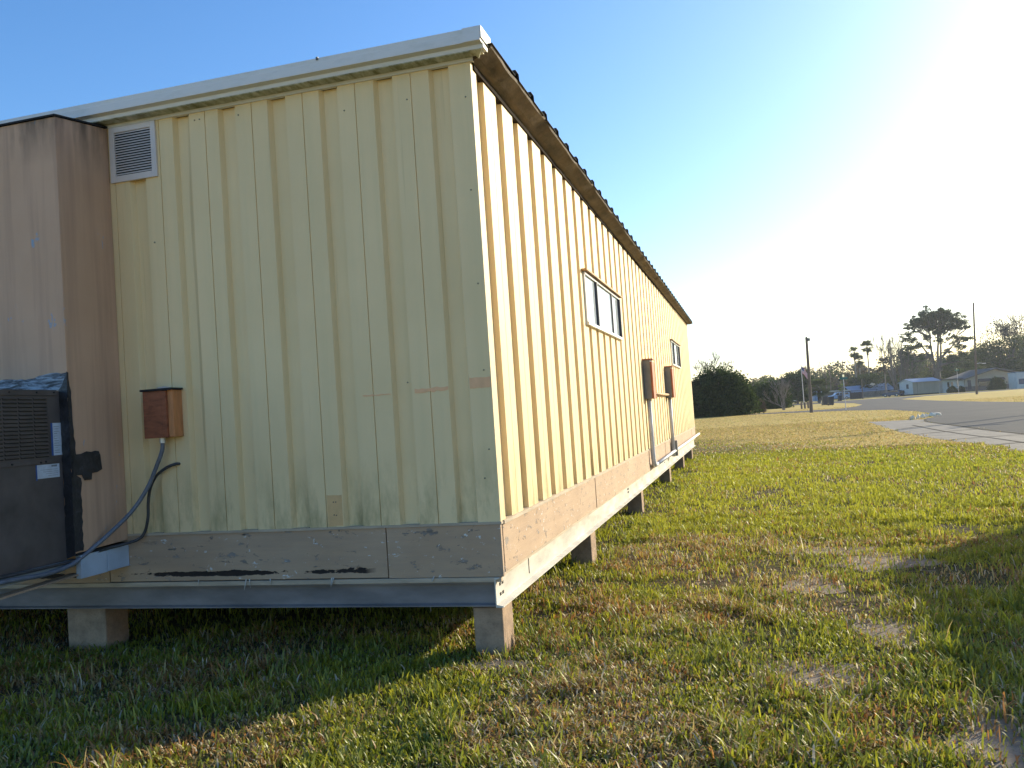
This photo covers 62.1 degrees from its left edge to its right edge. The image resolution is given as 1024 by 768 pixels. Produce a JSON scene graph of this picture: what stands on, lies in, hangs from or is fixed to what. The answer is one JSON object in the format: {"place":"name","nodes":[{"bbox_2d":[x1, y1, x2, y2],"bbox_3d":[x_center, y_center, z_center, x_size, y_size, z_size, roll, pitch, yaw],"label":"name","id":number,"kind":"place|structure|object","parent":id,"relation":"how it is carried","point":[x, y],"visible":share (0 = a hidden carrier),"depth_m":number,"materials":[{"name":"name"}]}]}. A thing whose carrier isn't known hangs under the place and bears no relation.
{"place":"outdoors","nodes":[
{"label":"outdoors","id":0,"kind":"place"},
{"bbox_2d":[0,388,1023,767],"bbox_3d":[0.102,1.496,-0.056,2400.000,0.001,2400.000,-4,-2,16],"label":"ground","id":1,"kind":"structure","parent":0,"point":[840,600],"depth_m":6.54,"materials":[{"name":"green plant"}]},
{"bbox_2d":[67,609,128,648],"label":"concrete pier","id":2,"kind":"structure","parent":1,"relation":"on","point":[98,627],"depth_m":6.26,"materials":[{"name":"grey concrete"}]},
{"bbox_2d":[473,601,514,654],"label":"concrete pier","id":3,"kind":"structure","parent":1,"relation":"on","point":[493,625],"depth_m":5.39,"materials":[{"name":"grey concrete"}]},
{"bbox_2d":[0,25,695,608],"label":"portable building","id":4,"kind":"structure","parent":3,"relation":"on","point":[406,317],"depth_m":5.80,"materials":[{"name":"beige paint"}]},
{"bbox_2d":[0,114,128,578],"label":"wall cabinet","id":5,"kind":"object","parent":4,"relation":"attached to","point":[58,313],"depth_m":5.77,"materials":[{"name":"beige paint"}]},
{"bbox_2d":[0,372,101,599],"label":"air conditioner","id":6,"kind":"object","parent":5,"relation":"attached to","point":[41,523],"visible":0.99,"depth_m":5.44,"materials":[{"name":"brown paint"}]},
{"bbox_2d":[0,462,180,579],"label":"black cable","id":7,"kind":"object","parent":4,"relation":"attached to","point":[106,548],"visible":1,"depth_m":5.92,"materials":[{"name":"black rubber"}]},
{"bbox_2d":[139,386,183,442],"bbox_3d":[-2.434,0.214,5.926,0.258,0.394,0.133,-4,-2,16],"label":"junction box","id":8,"kind":"object","parent":4,"relation":"attached to","point":[162,412],"visible":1,"depth_m":5.88,"materials":[{"name":"red wood"}]},
{"bbox_2d":[0,443,164,584],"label":"flexible conduit","id":9,"kind":"object","parent":8,"relation":"attached to","point":[101,540],"visible":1,"depth_m":5.75,"materials":[{"name":"grey plastic"}]},
{"bbox_2d":[581,268,622,339],"bbox_3d":[1.072,-0.870,9.843,0.090,0.572,2.500,-4,-2,16],"label":"window","id":10,"kind":"structure","parent":4,"relation":"in","point":[602,302],"depth_m":9.65,"materials":[{"name":"glass"}]},
{"bbox_2d":[642,358,655,398],"bbox_3d":[2.130,-0.078,13.175,0.157,0.618,0.308,-4,-2,16],"label":"service box","id":11,"kind":"object","parent":4,"relation":"attached to","point":[649,379],"visible":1,"depth_m":13.05,"materials":[{"name":"brown paint"}]},
{"bbox_2d":[647,399,658,466],"bbox_3d":[2.200,0.768,13.279,0.081,1.068,0.418,-4,-2,16],"label":"wall conduit","id":12,"kind":"object","parent":4,"relation":"attached to","point":[651,434],"depth_m":13.12,"materials":[{"name":"grey metal"}]},
{"bbox_2d":[656,393,669,395],"bbox_3d":[2.604,0.179,14.915,0.042,0.044,3.070,-4,-2,16],"label":"link pipe","id":13,"kind":"object","parent":4,"relation":"attached to","point":[664,394],"visible":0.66,"depth_m":15.26,"materials":[{"name":"beige metal"}]},
{"bbox_2d":[664,366,674,397],"bbox_3d":[3.076,-0.039,16.555,0.157,0.613,0.328,-4,-2,16],"label":"service box","id":14,"kind":"object","parent":4,"relation":"attached to","point":[669,380],"visible":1,"depth_m":16.42,"materials":[{"name":"brown paint"}]},
{"bbox_2d":[668,398,675,455],"bbox_3d":[3.110,0.838,16.542,0.068,1.139,0.072,-4,-2,16],"label":"wall conduit","id":15,"kind":"object","parent":4,"relation":"attached to","point":[671,424],"depth_m":16.52,"materials":[{"name":"grey metal"}]},
{"bbox_2d":[671,440,678,455],"bbox_3d":[3.197,1.259,16.697,0.119,0.300,0.120,-4,-2,16],"label":"pipe bracket","id":16,"kind":"object","parent":4,"relation":"attached to","point":[676,446],"visible":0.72,"depth_m":16.63,"materials":[{"name":"grey metal"}]},
{"bbox_2d":[669,339,680,368],"bbox_3d":[3.695,-0.664,19.195,0.090,0.562,2.210,-4,-2,16],"label":"window","id":17,"kind":"structure","parent":4,"relation":"in","point":[674,346],"depth_m":19.12,"materials":[{"name":"glass"}]},
{"bbox_2d":[657,433,699,464],"bbox_3d":[3.818,1.338,18.833,0.066,0.103,11.130,-4,-2,16],"label":"long pipe","id":18,"kind":"object","parent":4,"relation":"attached to","point":[664,458],"visible":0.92,"depth_m":16.40,"materials":[{"name":"white plastic"}]},
{"bbox_2d":[454,659,539,671],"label":"bare soil","id":19,"kind":"structure","parent":1,"relation":"on","point":[496,663],"depth_m":5.16,"materials":[{"name":"brown soil"}]},
{"bbox_2d":[571,531,596,564],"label":"concrete pier","id":20,"kind":"structure","parent":1,"relation":"on","point":[584,550],"depth_m":8.29,"materials":[{"name":"grey concrete"}]},
{"bbox_2d":[627,491,643,512],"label":"concrete pier","id":21,"kind":"structure","parent":1,"relation":"on","point":[635,504],"depth_m":12.09,"materials":[{"name":"grey concrete"}]},
{"bbox_2d":[659,467,671,482],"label":"concrete pier","id":22,"kind":"structure","parent":1,"relation":"on","point":[665,475],"depth_m":16.32,"materials":[{"name":"grey concrete"}]},
{"bbox_2d":[674,456,684,468],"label":"concrete pier","id":23,"kind":"structure","parent":1,"relation":"on","point":[679,463],"depth_m":19.64,"materials":[{"name":"grey concrete"}]},
{"bbox_2d":[684,449,692,460],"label":"concrete pier","id":24,"kind":"structure","parent":1,"relation":"on","point":[689,454],"depth_m":22.53,"materials":[{"name":"grey concrete"}]},
{"bbox_2d":[693,349,733,374],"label":"bare tree","id":25,"kind":"object","parent":1,"relation":"on","point":[711,361],"visible":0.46,"depth_m":112.71,"materials":[{"name":"grey plant"}]},
{"bbox_2d":[691,363,764,417],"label":"hedge bush","id":26,"kind":"object","parent":1,"relation":"on","point":[719,392],"visible":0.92,"depth_m":85.20,"materials":[{"name":"green plant"}]},
{"bbox_2d":[757,398,766,411],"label":"shrub","id":27,"kind":"object","parent":1,"relation":"on","point":[763,407],"visible":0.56,"depth_m":94.62,"materials":[{"name":"green plant"}]},
{"bbox_2d":[752,377,793,408],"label":"dark shrub","id":28,"kind":"object","parent":1,"relation":"on","point":[759,390],"visible":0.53,"depth_m":116.57,"materials":[{"name":"green plant"}]},
{"bbox_2d":[762,378,791,409],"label":"crepe myrtle","id":29,"kind":"object","parent":1,"relation":"on","point":[786,385],"visible":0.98,"depth_m":100.22,"materials":[{"name":"grey plant"}]},
{"bbox_2d":[772,379,806,403],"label":"leafy tree","id":30,"kind":"object","parent":1,"relation":"on","point":[792,402],"visible":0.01,"depth_m":178.50,"materials":[{"name":"green plant"}]},
{"bbox_2d":[776,369,813,403],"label":"leafy tree","id":31,"kind":"object","parent":1,"relation":"on","point":[797,378],"visible":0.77,"depth_m":168.70,"materials":[{"name":"green plant"}]},
{"bbox_2d":[801,366,807,401],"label":"flagpole","id":32,"kind":"object","parent":1,"relation":"on","point":[803,371],"visible":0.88,"depth_m":112.15,"materials":[{"name":"white metal"}]},
{"bbox_2d":[805,337,812,412],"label":"wooden pole","id":33,"kind":"object","parent":1,"relation":"on","point":[809,379],"visible":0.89,"depth_m":73.90,"materials":[{"name":"brown wood"}]},
{"bbox_2d":[782,575,847,593],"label":"bare soil","id":34,"kind":"structure","parent":1,"relation":"on","point":[821,585],"depth_m":6.68,"materials":[{"name":"brown soil"}]},
{"bbox_2d":[806,378,830,402],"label":"leafy tree","id":35,"kind":"object","parent":1,"relation":"on","point":[819,382],"visible":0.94,"depth_m":149.17,"materials":[{"name":"green plant"}]},
{"bbox_2d":[767,546,877,554],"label":"bare soil","id":36,"kind":"structure","parent":1,"relation":"on","point":[818,550],"depth_m":8.18,"materials":[{"name":"brown soil"}]},
{"bbox_2d":[821,396,827,404],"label":"trash bin","id":37,"kind":"object","parent":1,"relation":"on","point":[824,400],"visible":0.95,"depth_m":117.71,"materials":[{"name":"black plastic"}]},
{"bbox_2d":[749,659,900,695],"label":"bare soil","id":38,"kind":"structure","parent":1,"relation":"on","point":[815,679],"depth_m":4.54,"materials":[{"name":"brown soil"}]},
{"bbox_2d":[827,396,833,404],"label":"trash bin","id":39,"kind":"object","parent":1,"relation":"on","point":[830,400],"visible":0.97,"depth_m":111.72,"materials":[{"name":"black plastic"}]},
{"bbox_2d":[828,392,849,398],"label":"parked suv","id":40,"kind":"object","parent":1,"relation":"on","point":[847,395],"visible":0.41,"depth_m":204.04,"materials":[{"name":"blue paint"}]},
{"bbox_2d":[838,383,845,399],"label":"palm tree","id":41,"kind":"object","parent":1,"relation":"on","point":[841,388],"visible":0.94,"depth_m":184.80,"materials":[{"name":"green plant"}]},
{"bbox_2d":[839,375,847,408],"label":"street sign","id":42,"kind":"object","parent":1,"relation":"on","point":[842,377],"visible":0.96,"depth_m":77.54,"materials":[{"name":"metal"}]},
{"bbox_2d":[848,346,858,385],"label":"palm tree","id":43,"kind":"object","parent":1,"relation":"on","point":[854,355],"visible":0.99,"depth_m":231.67,"materials":[{"name":"green plant"}]},
{"bbox_2d":[821,383,893,399],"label":"long shed","id":44,"kind":"structure","parent":1,"relation":"on","point":[852,389],"depth_m":222.43,"materials":[{"name":"blue metal"}]},
{"bbox_2d":[847,374,868,385],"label":"leafy tree","id":45,"kind":"object","parent":1,"relation":"on","point":[851,380],"visible":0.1,"depth_m":231.65,"materials":[{"name":"green plant"}]},
{"bbox_2d":[853,354,864,374],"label":"palm tree","id":46,"kind":"object","parent":1,"relation":"on","point":[859,362],"visible":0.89,"depth_m":235.66,"materials":[{"name":"green plant"}]},
{"bbox_2d":[859,340,874,375],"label":"palm tree","id":47,"kind":"object","parent":1,"relation":"on","point":[867,349],"visible":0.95,"depth_m":227.60,"materials":[{"name":"green plant"}]},
{"bbox_2d":[863,390,887,397],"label":"picket fence","id":48,"kind":"object","parent":1,"relation":"on","point":[873,392],"visible":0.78,"depth_m":195.01,"materials":[{"name":"grey wood"}]},
{"bbox_2d":[853,372,901,393],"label":"leafy tree","id":49,"kind":"object","parent":1,"relation":"on","point":[866,381],"visible":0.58,"depth_m":224.73,"materials":[{"name":"green plant"}]},
{"bbox_2d":[876,357,889,392],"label":"palm tree","id":50,"kind":"object","parent":1,"relation":"on","point":[883,368],"visible":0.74,"depth_m":214.80,"materials":[{"name":"green plant"}]},
{"bbox_2d":[748,344,1022,390],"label":"distant wood","id":51,"kind":"object","parent":1,"relation":"on","point":[838,372],"visible":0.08,"depth_m":253.62,"materials":[{"name":"green plant"}]},
{"bbox_2d":[827,552,944,572],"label":"bare soil","id":52,"kind":"structure","parent":1,"relation":"on","point":[912,563],"depth_m":7.42,"materials":[{"name":"brown soil"}]},
{"bbox_2d":[847,615,926,653],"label":"bare soil","id":53,"kind":"structure","parent":1,"relation":"on","point":[891,629],"depth_m":5.35,"materials":[{"name":"brown soil"}]},
{"bbox_2d":[869,332,910,389],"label":"bare tree","id":54,"kind":"object","parent":1,"relation":"on","point":[892,351],"visible":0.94,"depth_m":200.66,"materials":[{"name":"grey plant"}]},
{"bbox_2d":[886,338,894,395],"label":"utility pole","id":55,"kind":"object","parent":1,"relation":"on","point":[891,365],"visible":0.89,"depth_m":194.88,"materials":[{"name":"brown wood"}]},
{"bbox_2d":[882,390,903,396],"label":"parked car","id":56,"kind":"object","parent":1,"relation":"on","point":[889,393],"visible":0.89,"depth_m":191.28,"materials":[{"name":"blue paint"}]},
{"bbox_2d":[893,355,925,378],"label":"bare tree","id":57,"kind":"object","parent":1,"relation":"on","point":[909,365],"visible":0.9,"depth_m":201.87,"materials":[{"name":"grey plant"}]},
{"bbox_2d":[899,357,929,380],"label":"leafy tree","id":58,"kind":"object","parent":1,"relation":"on","point":[914,375],"visible":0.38,"depth_m":233.07,"materials":[{"name":"green plant"}]},
{"bbox_2d":[897,305,973,378],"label":"pine tree","id":59,"kind":"object","parent":1,"relation":"on","point":[940,321],"visible":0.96,"depth_m":213.27,"materials":[{"name":"green plant"}]},
{"bbox_2d":[946,386,957,392],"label":"house hedge","id":60,"kind":"object","parent":1,"relation":"on","point":[952,389],"visible":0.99,"depth_m":181.43,"materials":[{"name":"green plant"}]},
{"bbox_2d":[936,354,974,376],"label":"leafy tree","id":61,"kind":"object","parent":1,"relation":"on","point":[964,365],"visible":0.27,"depth_m":223.88,"materials":[{"name":"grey plant"}]},
{"bbox_2d":[942,365,981,377],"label":"leafy tree","id":62,"kind":"object","parent":1,"relation":"on","point":[954,372],"visible":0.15,"depth_m":215.08,"materials":[{"name":"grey plant"}]},
{"bbox_2d":[958,386,965,391],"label":"house hedge","id":63,"kind":"object","parent":1,"relation":"on","point":[961,388],"visible":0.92,"depth_m":181.43,"materials":[{"name":"green plant"}]},
{"bbox_2d":[942,349,984,378],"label":"leafy tree","id":64,"kind":"object","parent":1,"relation":"on","point":[965,359],"visible":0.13,"depth_m":229.28,"materials":[{"name":"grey plant"}]},
{"bbox_2d":[939,367,1017,392],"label":"brick house","id":65,"kind":"structure","parent":1,"relation":"on","point":[966,379],"depth_m":192.44,"materials":[{"name":"beige paint"}]},
{"bbox_2d":[967,380,971,389],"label":"door","id":66,"kind":"structure","parent":65,"relation":"in","point":[968,381],"depth_m":192.15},
{"bbox_2d":[978,378,990,385],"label":"window","id":67,"kind":"structure","parent":65,"relation":"in","point":[982,382],"depth_m":192.24,"materials":[{"name":"glass"}]},
{"bbox_2d":[972,302,985,393],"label":"utility pole","id":68,"kind":"object","parent":1,"relation":"on","point":[976,380],"visible":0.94,"depth_m":125.89,"materials":[{"name":"brown wood"}]},
{"bbox_2d":[942,691,1023,767],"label":"bare soil","id":69,"kind":"structure","parent":1,"relation":"on","point":[1011,759],"depth_m":3.58,"materials":[{"name":"brown soil"}]},
{"bbox_2d":[963,309,1023,355],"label":"pecan tree","id":70,"kind":"object","parent":1,"relation":"on","point":[1004,329],"visible":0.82,"depth_m":208.65,"materials":[{"name":"green plant"}]},
{"bbox_2d":[968,334,1023,371],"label":"live oak","id":71,"kind":"object","parent":1,"relation":"on","point":[1009,360],"visible":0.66,"depth_m":198.69,"materials":[{"name":"green plant"}]},
{"bbox_2d":[986,376,1007,389],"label":"house hedge","id":72,"kind":"object","parent":1,"relation":"on","point":[997,383],"visible":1,"depth_m":181.51,"materials":[{"name":"green plant"}]},
{"bbox_2d":[1007,372,1023,388],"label":"storage shed","id":73,"kind":"structure","parent":1,"relation":"on","point":[1015,380],"depth_m":178.33,"materials":[{"name":"white metal"}]},
{"bbox_2d":[0,0,1023,381],"label":"sky","id":74,"kind":"structure","parent":0,"point":[828,173],"materials":[{"name":"blue"}]},
{"bbox_2d":[850,392,861,398],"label":"picket fence","id":75,"kind":"object","parent":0,"point":[856,395],"visible":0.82,"depth_m":197.00,"materials":[{"name":"grey wood"}]},
{"bbox_2d":[735,388,1023,432],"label":"road","id":76,"kind":"structure","parent":0,"point":[1004,416],"depth_m":53.45,"materials":[{"name":"grey asphalt"}]},
{"bbox_2d":[812,391,817,401],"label":"box trailer","id":77,"kind":"object","parent":76,"relation":"on","point":[814,398],"visible":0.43,"depth_m":158.81,"materials":[{"name":"white metal"}]},
{"bbox_2d":[924,419,1023,433],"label":"road joint","id":78,"kind":"object","parent":76,"relation":"on","point":[970,427],"visible":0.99,"depth_m":29.55,"materials":[{"name":"grey concrete"}]},
{"bbox_2d":[897,377,940,395],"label":"shed","id":79,"kind":"structure","parent":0,"point":[919,386],"depth_m":189.42,"materials":[{"name":"white metal"}]},
{"bbox_2d":[870,419,1023,450],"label":"driveway","id":80,"kind":"structure","parent":0,"point":[899,425],"depth_m":26.78,"materials":[{"name":"concrete"}]},
{"bbox_2d":[913,425,1023,442],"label":"driveway joint","id":81,"kind":"object","parent":80,"relation":"on","point":[968,434],"visible":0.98,"depth_m":25.55,"materials":[{"name":"grey concrete"}]}
]}

